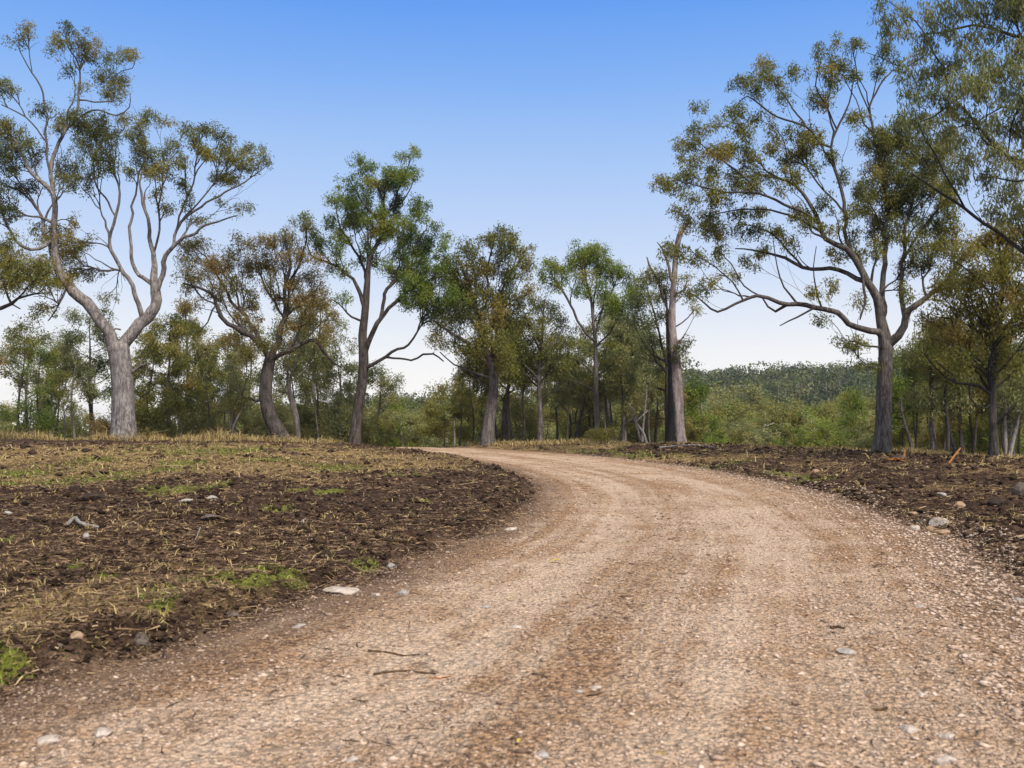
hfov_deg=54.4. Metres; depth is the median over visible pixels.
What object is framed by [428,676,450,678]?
stick
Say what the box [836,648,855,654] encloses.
rock
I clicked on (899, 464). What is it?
soil clod
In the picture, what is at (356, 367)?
slim tree
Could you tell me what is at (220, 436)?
rank grass
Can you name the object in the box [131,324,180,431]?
slim tree
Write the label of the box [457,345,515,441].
weeping tree
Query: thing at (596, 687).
stone
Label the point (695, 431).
scrub tree
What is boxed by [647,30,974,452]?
spreading gum
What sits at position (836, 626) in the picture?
stick
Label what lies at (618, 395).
slim tree
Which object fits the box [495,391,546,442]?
scrub tree
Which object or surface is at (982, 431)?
scrub tree
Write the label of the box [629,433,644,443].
fallen branch
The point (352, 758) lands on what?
stone
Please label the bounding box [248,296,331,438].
pale gum
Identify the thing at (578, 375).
slim tree
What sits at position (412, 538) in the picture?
wood chunk
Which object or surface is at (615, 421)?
scrub tree
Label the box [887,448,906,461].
splintered stump
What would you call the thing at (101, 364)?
slim tree
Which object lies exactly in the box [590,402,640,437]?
scrub tree
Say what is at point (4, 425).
scrub tree
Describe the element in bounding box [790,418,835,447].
scrub tree
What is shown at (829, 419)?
scrub tree
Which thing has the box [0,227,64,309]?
dark gum
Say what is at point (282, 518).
soil clods
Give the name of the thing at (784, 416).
scrub tree
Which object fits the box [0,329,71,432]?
gum tree
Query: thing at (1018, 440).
slim tree
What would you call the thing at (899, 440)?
scrub tree
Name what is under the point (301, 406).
scrub tree
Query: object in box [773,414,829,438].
scrub tree
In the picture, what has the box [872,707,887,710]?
stick
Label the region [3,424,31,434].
scrub tree
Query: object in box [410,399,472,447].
scrub tree
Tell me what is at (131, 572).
dry stem
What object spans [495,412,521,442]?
scrub tree
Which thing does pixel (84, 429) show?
scrub tree
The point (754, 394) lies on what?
scrub tree
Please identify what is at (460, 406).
slim tree
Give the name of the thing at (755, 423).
scrub tree
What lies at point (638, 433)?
slim tree
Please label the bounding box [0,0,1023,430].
sky
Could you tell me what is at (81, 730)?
stone
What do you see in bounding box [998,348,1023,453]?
slim tree
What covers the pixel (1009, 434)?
weeping tree
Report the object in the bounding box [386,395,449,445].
scrub tree
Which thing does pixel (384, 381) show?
wattle tree
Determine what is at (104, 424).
scrub tree
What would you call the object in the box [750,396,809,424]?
scrub tree
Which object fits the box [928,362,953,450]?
slim tree
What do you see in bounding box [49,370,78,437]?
slim tree
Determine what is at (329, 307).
gum tree
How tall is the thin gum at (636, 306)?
8.783 m
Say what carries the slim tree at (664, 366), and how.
on the ground at (176, 609)
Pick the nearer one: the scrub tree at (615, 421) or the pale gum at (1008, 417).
the pale gum at (1008, 417)
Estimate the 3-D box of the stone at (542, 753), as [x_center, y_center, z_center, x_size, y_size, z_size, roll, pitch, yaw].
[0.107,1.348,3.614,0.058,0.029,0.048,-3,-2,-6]
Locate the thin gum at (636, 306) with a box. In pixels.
[619,271,669,434]
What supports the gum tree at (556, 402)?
on the ground at (176, 609)
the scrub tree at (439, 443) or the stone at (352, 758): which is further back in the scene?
the scrub tree at (439, 443)
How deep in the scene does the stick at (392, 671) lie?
4.92 m
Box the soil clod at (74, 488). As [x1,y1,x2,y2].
[69,485,80,493]
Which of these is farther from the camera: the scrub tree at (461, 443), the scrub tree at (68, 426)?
the scrub tree at (461, 443)
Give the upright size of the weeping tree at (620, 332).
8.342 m
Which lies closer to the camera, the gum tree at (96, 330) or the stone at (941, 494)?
the stone at (941, 494)
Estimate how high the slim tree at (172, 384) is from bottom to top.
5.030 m
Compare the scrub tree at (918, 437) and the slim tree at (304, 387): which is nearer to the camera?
the slim tree at (304, 387)
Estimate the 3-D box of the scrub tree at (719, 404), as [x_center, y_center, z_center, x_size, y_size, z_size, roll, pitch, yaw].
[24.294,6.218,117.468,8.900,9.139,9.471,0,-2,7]
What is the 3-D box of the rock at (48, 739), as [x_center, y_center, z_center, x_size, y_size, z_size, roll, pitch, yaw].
[-1.751,1.348,3.762,0.083,0.036,0.058,1,-2,-20]
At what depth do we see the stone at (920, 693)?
4.46 m
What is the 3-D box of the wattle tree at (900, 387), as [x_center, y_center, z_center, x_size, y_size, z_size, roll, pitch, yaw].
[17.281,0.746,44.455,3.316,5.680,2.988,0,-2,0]
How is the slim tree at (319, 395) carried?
on the ground at (176, 609)
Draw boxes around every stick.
[310,514,346,528]
[368,649,418,656]
[373,670,435,674]
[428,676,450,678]
[830,625,844,628]
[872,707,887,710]
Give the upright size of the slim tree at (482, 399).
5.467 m
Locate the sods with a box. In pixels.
[0,444,1023,674]
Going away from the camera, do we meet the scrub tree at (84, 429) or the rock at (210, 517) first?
the rock at (210, 517)
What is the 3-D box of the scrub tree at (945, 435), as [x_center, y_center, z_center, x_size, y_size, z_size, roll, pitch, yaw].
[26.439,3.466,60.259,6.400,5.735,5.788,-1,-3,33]
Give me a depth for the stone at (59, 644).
4.94 m
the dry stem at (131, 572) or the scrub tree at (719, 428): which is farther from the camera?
the scrub tree at (719, 428)
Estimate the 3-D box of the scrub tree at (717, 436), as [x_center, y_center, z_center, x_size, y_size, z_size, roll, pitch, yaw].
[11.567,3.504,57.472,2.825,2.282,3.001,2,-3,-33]
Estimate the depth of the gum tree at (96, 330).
62.33 m
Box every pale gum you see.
[207,348,257,432]
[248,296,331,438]
[308,317,367,424]
[979,360,1023,455]
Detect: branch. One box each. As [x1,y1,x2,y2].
[66,516,98,527]
[621,406,647,442]
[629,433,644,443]
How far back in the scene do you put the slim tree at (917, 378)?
44.43 m
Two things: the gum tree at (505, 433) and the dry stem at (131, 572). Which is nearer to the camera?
the dry stem at (131, 572)
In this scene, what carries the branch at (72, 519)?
on the ground at (176, 609)
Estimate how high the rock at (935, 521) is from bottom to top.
0.135 m
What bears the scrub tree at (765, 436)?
on the ground at (176, 609)
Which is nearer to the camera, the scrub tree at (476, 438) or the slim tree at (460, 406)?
the slim tree at (460, 406)
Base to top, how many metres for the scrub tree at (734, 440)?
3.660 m
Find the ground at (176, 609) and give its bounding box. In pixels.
[0,439,1023,698]
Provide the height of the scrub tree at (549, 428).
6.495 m
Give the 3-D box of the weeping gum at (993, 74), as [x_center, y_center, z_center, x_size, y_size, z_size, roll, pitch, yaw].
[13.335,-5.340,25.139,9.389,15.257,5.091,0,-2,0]
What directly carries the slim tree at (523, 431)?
on the ground at (176, 609)
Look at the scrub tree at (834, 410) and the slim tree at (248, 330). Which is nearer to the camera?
the slim tree at (248, 330)
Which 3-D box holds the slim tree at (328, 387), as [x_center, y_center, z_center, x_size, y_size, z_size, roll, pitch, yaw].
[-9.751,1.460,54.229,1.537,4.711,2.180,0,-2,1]
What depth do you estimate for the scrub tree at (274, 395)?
62.01 m
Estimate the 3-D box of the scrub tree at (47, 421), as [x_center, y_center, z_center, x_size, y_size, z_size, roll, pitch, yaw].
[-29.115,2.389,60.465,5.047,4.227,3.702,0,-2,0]
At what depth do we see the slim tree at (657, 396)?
56.51 m
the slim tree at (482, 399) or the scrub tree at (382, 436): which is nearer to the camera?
the slim tree at (482, 399)
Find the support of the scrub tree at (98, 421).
on the hills
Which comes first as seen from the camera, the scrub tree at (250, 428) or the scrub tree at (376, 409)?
the scrub tree at (250, 428)
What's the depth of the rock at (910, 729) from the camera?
3.98 m
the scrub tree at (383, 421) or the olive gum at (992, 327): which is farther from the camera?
the scrub tree at (383, 421)
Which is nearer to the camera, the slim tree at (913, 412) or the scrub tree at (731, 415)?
the slim tree at (913, 412)
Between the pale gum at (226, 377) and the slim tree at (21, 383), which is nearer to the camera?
the pale gum at (226, 377)
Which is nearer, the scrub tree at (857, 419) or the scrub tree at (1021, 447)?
the scrub tree at (1021, 447)
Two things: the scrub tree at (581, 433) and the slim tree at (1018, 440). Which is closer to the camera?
the slim tree at (1018, 440)
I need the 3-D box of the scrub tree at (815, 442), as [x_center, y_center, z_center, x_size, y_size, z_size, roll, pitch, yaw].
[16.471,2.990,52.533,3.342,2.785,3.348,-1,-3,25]
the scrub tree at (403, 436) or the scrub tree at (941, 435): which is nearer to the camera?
the scrub tree at (941, 435)
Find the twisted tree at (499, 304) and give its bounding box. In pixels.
[422,220,539,445]
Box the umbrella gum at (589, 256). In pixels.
[535,237,641,437]
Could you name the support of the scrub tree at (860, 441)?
on the ground at (176, 609)
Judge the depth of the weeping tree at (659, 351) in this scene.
63.53 m
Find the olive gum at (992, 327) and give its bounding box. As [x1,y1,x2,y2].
[909,211,1023,456]
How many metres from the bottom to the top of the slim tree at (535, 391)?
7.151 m
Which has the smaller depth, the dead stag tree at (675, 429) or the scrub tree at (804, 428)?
the dead stag tree at (675, 429)
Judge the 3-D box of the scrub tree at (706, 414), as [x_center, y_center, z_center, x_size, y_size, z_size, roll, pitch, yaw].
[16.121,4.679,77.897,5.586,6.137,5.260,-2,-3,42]
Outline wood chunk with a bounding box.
[399,533,417,542]
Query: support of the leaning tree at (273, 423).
on the ground at (176, 609)
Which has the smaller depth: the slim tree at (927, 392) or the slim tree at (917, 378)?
the slim tree at (917, 378)
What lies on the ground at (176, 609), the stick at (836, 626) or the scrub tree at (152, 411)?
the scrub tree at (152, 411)
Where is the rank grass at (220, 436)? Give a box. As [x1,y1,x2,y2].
[0,421,1023,457]
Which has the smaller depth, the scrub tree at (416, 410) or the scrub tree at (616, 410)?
the scrub tree at (616, 410)
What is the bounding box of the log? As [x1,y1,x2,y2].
[659,444,714,447]
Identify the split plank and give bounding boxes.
[948,448,960,463]
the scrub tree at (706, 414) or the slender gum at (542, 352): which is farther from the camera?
the scrub tree at (706, 414)
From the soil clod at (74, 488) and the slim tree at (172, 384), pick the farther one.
the slim tree at (172, 384)
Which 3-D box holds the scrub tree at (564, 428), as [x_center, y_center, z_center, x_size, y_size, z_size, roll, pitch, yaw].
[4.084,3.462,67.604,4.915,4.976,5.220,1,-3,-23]
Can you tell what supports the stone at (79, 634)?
on the ground at (176, 609)
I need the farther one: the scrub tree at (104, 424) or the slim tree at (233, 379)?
the slim tree at (233, 379)
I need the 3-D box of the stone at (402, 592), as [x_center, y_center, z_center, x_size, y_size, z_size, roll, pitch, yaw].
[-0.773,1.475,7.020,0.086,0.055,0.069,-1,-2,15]
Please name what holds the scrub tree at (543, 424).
on the ground at (176, 609)
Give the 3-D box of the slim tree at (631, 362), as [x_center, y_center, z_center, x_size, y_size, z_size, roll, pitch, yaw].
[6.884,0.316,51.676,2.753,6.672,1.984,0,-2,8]
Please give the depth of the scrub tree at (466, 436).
63.04 m
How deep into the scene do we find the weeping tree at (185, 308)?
68.04 m
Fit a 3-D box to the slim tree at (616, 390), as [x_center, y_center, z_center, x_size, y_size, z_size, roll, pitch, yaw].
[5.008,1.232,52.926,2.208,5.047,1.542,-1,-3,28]
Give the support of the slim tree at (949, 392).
on the ground at (176, 609)
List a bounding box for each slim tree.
[0,314,53,428]
[11,340,61,429]
[40,353,81,436]
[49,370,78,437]
[53,326,97,437]
[67,347,110,433]
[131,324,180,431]
[132,347,165,425]
[162,372,190,432]
[176,317,222,416]
[189,355,222,432]
[210,359,250,433]
[211,369,236,431]
[221,315,274,428]
[273,336,312,400]
[290,332,337,436]
[303,373,332,438]
[321,368,345,438]
[332,360,358,422]
[446,372,476,445]
[451,361,487,443]
[466,368,487,441]
[480,358,519,441]
[486,332,506,390]
[489,324,535,442]
[501,337,553,441]
[530,353,553,411]
[546,328,580,438]
[551,365,587,440]
[558,353,590,437]
[560,362,593,427]
[568,369,603,431]
[574,369,602,429]
[579,333,626,431]
[586,360,623,430]
[598,334,619,438]
[599,340,650,442]
[607,356,638,441]
[619,327,663,441]
[622,328,658,442]
[631,349,664,442]
[658,346,686,396]
[893,320,985,451]
[900,365,935,447]
[901,332,937,447]
[902,371,928,436]
[915,311,975,451]
[927,376,964,452]
[928,324,1007,453]
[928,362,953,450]
[934,375,973,431]
[936,333,1002,453]
[961,347,982,452]
[997,338,1023,455]
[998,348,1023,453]
[1006,337,1023,455]
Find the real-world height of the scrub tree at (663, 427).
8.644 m
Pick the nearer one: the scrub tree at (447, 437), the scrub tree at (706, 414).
the scrub tree at (706, 414)
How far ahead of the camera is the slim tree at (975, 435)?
44.00 m
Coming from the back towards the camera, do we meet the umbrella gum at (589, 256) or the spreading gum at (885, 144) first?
the umbrella gum at (589, 256)
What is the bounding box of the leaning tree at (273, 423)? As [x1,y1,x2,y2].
[169,215,342,440]
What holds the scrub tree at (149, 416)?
on the ground at (176, 609)
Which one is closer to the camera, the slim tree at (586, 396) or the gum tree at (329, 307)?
the slim tree at (586, 396)
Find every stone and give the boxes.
[48,643,62,649]
[70,631,83,639]
[75,726,86,734]
[226,610,239,617]
[346,755,358,761]
[371,593,380,596]
[386,563,396,568]
[396,589,409,594]
[504,527,517,530]
[535,751,548,756]
[590,685,600,689]
[909,525,919,529]
[916,692,925,695]
[937,492,946,496]
[954,501,965,507]
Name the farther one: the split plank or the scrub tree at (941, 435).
the scrub tree at (941, 435)
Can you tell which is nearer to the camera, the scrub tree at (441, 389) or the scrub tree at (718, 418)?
the scrub tree at (441, 389)
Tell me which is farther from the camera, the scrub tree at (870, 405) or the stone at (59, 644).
the scrub tree at (870, 405)
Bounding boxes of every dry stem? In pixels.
[93,540,101,589]
[130,554,153,604]
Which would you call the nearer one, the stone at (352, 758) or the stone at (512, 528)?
the stone at (352, 758)
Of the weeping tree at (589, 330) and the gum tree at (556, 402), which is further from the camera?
the weeping tree at (589, 330)
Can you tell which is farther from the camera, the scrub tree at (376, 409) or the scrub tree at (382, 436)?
the scrub tree at (376, 409)
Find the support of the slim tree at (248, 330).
on the ground at (176, 609)
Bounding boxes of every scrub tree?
[0,389,77,437]
[0,400,33,426]
[0,414,14,431]
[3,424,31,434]
[31,400,89,438]
[58,413,100,438]
[60,404,96,436]
[81,404,110,436]
[81,413,108,432]
[106,393,187,435]
[107,410,150,436]
[134,382,186,438]
[150,406,208,435]
[153,387,225,438]
[202,409,242,433]
[226,383,291,437]
[228,405,269,437]
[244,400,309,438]
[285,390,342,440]
[290,401,330,439]
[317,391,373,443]
[334,408,400,445]
[350,411,416,446]
[363,390,409,442]
[368,404,410,444]
[370,401,422,446]
[373,406,427,446]
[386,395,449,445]
[390,401,464,447]
[409,406,452,437]
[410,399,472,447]
[418,400,452,447]
[419,377,484,447]
[440,401,500,446]
[445,391,501,445]
[451,408,484,442]
[470,416,510,444]
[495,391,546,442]
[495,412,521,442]
[509,408,568,441]
[510,415,555,439]
[529,403,565,440]
[554,407,591,440]
[560,405,617,440]
[565,411,621,431]
[568,412,618,440]
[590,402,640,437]
[609,399,664,440]
[616,406,664,442]
[616,406,664,442]
[646,423,664,441]
[663,411,735,443]
[684,413,711,440]
[696,383,739,411]
[697,401,758,432]
[697,406,732,442]
[699,381,764,424]
[703,428,730,443]
[704,398,738,427]
[704,407,729,438]
[709,418,758,444]
[721,418,772,445]
[726,410,808,440]
[726,418,778,443]
[737,396,779,417]
[745,411,791,445]
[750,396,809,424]
[754,406,792,429]
[757,397,806,430]
[757,403,808,444]
[771,425,825,447]
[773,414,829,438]
[785,410,829,445]
[789,402,832,444]
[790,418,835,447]
[793,398,822,434]
[793,414,855,447]
[803,408,833,426]
[810,397,849,430]
[832,419,872,449]
[839,409,875,429]
[841,404,912,450]
[855,393,875,417]
[869,402,926,448]
[892,414,942,450]
[898,403,1000,455]
[910,405,1021,451]
[913,409,985,453]
[951,409,1011,454]
[962,400,1022,452]
[1001,409,1023,455]
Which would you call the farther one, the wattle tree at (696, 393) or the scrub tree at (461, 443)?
the scrub tree at (461, 443)
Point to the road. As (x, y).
(446, 629)
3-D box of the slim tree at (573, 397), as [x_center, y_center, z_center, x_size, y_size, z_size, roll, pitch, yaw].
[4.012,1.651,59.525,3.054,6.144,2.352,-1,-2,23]
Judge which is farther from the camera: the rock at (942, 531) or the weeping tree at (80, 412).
the weeping tree at (80, 412)
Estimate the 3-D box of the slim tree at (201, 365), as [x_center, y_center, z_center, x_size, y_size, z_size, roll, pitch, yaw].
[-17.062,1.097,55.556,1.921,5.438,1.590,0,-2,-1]
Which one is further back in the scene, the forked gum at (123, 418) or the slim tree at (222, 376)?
the slim tree at (222, 376)
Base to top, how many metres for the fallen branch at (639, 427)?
2.205 m
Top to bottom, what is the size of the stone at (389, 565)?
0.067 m
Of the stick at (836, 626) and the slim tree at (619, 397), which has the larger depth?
the slim tree at (619, 397)
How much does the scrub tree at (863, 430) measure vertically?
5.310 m
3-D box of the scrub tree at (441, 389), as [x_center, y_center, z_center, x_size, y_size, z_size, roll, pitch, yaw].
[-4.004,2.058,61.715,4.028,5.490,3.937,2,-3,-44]
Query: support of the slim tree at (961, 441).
on the ground at (176, 609)
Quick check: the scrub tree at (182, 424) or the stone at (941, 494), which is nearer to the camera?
the stone at (941, 494)
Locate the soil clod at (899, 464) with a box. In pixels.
[889,462,906,465]
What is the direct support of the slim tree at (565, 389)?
on the ground at (176, 609)
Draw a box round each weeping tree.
[21,352,88,433]
[131,311,215,432]
[155,333,223,434]
[165,295,219,437]
[191,329,259,430]
[275,344,331,422]
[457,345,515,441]
[531,353,574,438]
[556,322,604,426]
[599,314,659,441]
[615,320,665,441]
[615,362,694,442]
[918,318,983,447]
[981,323,1023,445]
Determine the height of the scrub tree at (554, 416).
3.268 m
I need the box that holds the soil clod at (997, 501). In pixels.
[987,497,1008,506]
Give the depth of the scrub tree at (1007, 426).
66.48 m
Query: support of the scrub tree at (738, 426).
on the ground at (176, 609)
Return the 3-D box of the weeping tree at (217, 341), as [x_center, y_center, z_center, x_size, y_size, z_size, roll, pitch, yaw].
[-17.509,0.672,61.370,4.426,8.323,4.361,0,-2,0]
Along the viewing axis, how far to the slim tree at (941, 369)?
37.38 m
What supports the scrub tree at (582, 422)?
on the ground at (176, 609)
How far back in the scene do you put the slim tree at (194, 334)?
60.29 m
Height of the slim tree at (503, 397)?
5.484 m
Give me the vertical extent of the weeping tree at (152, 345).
8.265 m
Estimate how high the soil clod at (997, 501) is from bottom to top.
0.148 m
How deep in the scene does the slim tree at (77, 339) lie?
61.49 m
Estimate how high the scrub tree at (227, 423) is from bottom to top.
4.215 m
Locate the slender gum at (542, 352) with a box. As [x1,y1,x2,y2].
[504,292,577,440]
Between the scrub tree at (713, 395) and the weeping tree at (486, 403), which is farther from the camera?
the scrub tree at (713, 395)
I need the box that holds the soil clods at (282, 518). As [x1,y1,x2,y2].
[0,440,1023,690]
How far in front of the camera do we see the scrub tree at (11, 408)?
127.78 m
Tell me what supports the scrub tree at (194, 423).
on the ground at (176, 609)
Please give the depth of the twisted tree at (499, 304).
48.83 m
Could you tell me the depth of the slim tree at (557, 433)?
57.40 m
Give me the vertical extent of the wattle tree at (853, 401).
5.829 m
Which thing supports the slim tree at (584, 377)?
on the ground at (176, 609)
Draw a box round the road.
[0,447,1023,767]
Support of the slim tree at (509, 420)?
on the ground at (176, 609)
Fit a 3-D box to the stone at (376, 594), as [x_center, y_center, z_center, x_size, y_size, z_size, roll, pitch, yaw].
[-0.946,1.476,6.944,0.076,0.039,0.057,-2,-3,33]
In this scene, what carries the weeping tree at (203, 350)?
on the ground at (176, 609)
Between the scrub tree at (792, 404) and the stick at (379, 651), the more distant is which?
the scrub tree at (792, 404)
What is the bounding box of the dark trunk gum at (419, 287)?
[297,143,472,443]
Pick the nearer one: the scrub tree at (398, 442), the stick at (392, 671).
the stick at (392, 671)
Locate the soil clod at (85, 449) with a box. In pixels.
[81,448,91,451]
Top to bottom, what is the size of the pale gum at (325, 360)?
8.354 m
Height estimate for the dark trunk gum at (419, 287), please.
15.470 m
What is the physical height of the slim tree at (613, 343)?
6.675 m
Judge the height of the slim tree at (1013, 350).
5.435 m
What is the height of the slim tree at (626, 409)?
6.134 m
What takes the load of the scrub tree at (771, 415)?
on the ground at (176, 609)
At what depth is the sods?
11.29 m
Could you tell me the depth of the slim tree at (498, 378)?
62.21 m
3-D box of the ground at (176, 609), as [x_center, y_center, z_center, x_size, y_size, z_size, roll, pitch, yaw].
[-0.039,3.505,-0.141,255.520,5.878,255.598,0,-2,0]
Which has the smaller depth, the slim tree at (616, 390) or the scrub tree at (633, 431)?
the slim tree at (616, 390)
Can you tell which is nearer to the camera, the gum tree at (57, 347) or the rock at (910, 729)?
the rock at (910, 729)
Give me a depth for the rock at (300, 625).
5.88 m
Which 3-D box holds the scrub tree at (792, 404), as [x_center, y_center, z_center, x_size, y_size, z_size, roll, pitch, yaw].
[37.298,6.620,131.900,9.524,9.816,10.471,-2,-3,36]
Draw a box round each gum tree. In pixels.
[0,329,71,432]
[26,337,81,435]
[51,307,119,437]
[279,289,339,413]
[480,343,536,440]
[535,335,608,440]
[577,295,636,437]
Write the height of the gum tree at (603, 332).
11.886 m
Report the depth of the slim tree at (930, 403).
38.20 m
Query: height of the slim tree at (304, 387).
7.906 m
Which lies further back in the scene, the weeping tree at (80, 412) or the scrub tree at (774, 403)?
the scrub tree at (774, 403)
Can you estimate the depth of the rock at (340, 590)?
7.07 m
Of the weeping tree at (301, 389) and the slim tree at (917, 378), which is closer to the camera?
the slim tree at (917, 378)
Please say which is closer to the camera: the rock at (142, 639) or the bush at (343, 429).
the rock at (142, 639)
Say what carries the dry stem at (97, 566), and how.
on the ground at (176, 609)
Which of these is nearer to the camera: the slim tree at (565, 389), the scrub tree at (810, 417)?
the slim tree at (565, 389)
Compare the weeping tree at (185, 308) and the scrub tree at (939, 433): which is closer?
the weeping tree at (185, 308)
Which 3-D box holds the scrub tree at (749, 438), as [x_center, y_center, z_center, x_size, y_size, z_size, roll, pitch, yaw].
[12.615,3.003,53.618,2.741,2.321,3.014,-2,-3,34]
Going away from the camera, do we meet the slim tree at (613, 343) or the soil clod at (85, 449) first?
the soil clod at (85, 449)
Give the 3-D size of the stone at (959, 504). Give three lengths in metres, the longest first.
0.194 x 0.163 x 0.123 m
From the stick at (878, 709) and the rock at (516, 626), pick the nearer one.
the stick at (878, 709)
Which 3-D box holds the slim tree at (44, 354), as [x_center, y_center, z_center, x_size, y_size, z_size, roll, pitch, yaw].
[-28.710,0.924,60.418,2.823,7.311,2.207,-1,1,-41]
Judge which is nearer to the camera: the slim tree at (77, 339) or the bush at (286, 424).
the bush at (286, 424)
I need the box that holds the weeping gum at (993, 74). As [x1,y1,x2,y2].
[866,0,1023,253]
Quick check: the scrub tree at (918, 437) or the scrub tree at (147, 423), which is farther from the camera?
the scrub tree at (918, 437)
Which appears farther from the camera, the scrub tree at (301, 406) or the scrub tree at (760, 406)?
the scrub tree at (760, 406)
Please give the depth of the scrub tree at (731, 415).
100.72 m
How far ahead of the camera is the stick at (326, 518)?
11.34 m
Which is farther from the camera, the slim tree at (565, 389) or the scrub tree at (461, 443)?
the scrub tree at (461, 443)
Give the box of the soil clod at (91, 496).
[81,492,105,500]
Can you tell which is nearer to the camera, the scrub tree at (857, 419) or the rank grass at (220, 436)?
the rank grass at (220, 436)
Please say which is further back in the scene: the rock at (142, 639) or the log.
the log
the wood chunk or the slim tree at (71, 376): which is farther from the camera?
the slim tree at (71, 376)
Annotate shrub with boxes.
[583,425,617,442]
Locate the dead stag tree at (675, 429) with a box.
[633,224,706,442]
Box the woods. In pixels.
[178,358,1006,441]
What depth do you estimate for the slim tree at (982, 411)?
38.85 m
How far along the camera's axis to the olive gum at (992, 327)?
31.33 m
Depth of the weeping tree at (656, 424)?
57.73 m
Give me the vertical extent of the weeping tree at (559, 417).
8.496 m
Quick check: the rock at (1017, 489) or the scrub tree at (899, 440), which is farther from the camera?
the scrub tree at (899, 440)
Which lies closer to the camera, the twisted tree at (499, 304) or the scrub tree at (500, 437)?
the twisted tree at (499, 304)
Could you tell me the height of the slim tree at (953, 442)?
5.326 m
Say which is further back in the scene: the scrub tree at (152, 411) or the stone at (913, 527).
the scrub tree at (152, 411)
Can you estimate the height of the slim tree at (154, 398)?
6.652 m
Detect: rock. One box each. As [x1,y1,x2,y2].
[36,735,59,743]
[93,727,113,737]
[134,633,148,647]
[200,514,221,519]
[291,623,305,628]
[322,586,358,594]
[507,625,521,627]
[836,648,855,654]
[899,724,919,733]
[929,517,948,525]
[931,754,956,765]
[933,529,950,534]
[938,732,954,738]
[1011,482,1023,495]
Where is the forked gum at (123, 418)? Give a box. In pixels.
[0,19,273,440]
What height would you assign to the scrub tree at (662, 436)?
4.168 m
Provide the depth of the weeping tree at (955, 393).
51.94 m
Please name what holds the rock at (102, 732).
on the road
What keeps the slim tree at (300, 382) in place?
on the ground at (176, 609)
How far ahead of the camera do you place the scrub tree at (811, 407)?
116.15 m
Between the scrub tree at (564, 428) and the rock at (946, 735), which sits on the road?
the rock at (946, 735)
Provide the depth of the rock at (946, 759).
3.56 m
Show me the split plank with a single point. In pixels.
(953, 457)
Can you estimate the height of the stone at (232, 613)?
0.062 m
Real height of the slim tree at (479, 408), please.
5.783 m
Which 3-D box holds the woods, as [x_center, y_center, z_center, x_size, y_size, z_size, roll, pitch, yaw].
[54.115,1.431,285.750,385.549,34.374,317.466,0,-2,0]
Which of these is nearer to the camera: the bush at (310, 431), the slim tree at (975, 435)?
the slim tree at (975, 435)
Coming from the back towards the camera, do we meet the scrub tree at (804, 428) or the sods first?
the scrub tree at (804, 428)
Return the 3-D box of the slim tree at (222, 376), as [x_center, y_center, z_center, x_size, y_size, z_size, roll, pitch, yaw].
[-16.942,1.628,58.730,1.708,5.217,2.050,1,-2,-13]
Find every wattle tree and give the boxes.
[366,359,409,445]
[683,372,721,442]
[828,384,873,446]
[869,344,933,448]
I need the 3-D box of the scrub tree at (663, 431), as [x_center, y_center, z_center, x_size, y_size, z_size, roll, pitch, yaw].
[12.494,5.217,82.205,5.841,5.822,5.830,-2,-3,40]
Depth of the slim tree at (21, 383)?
61.38 m

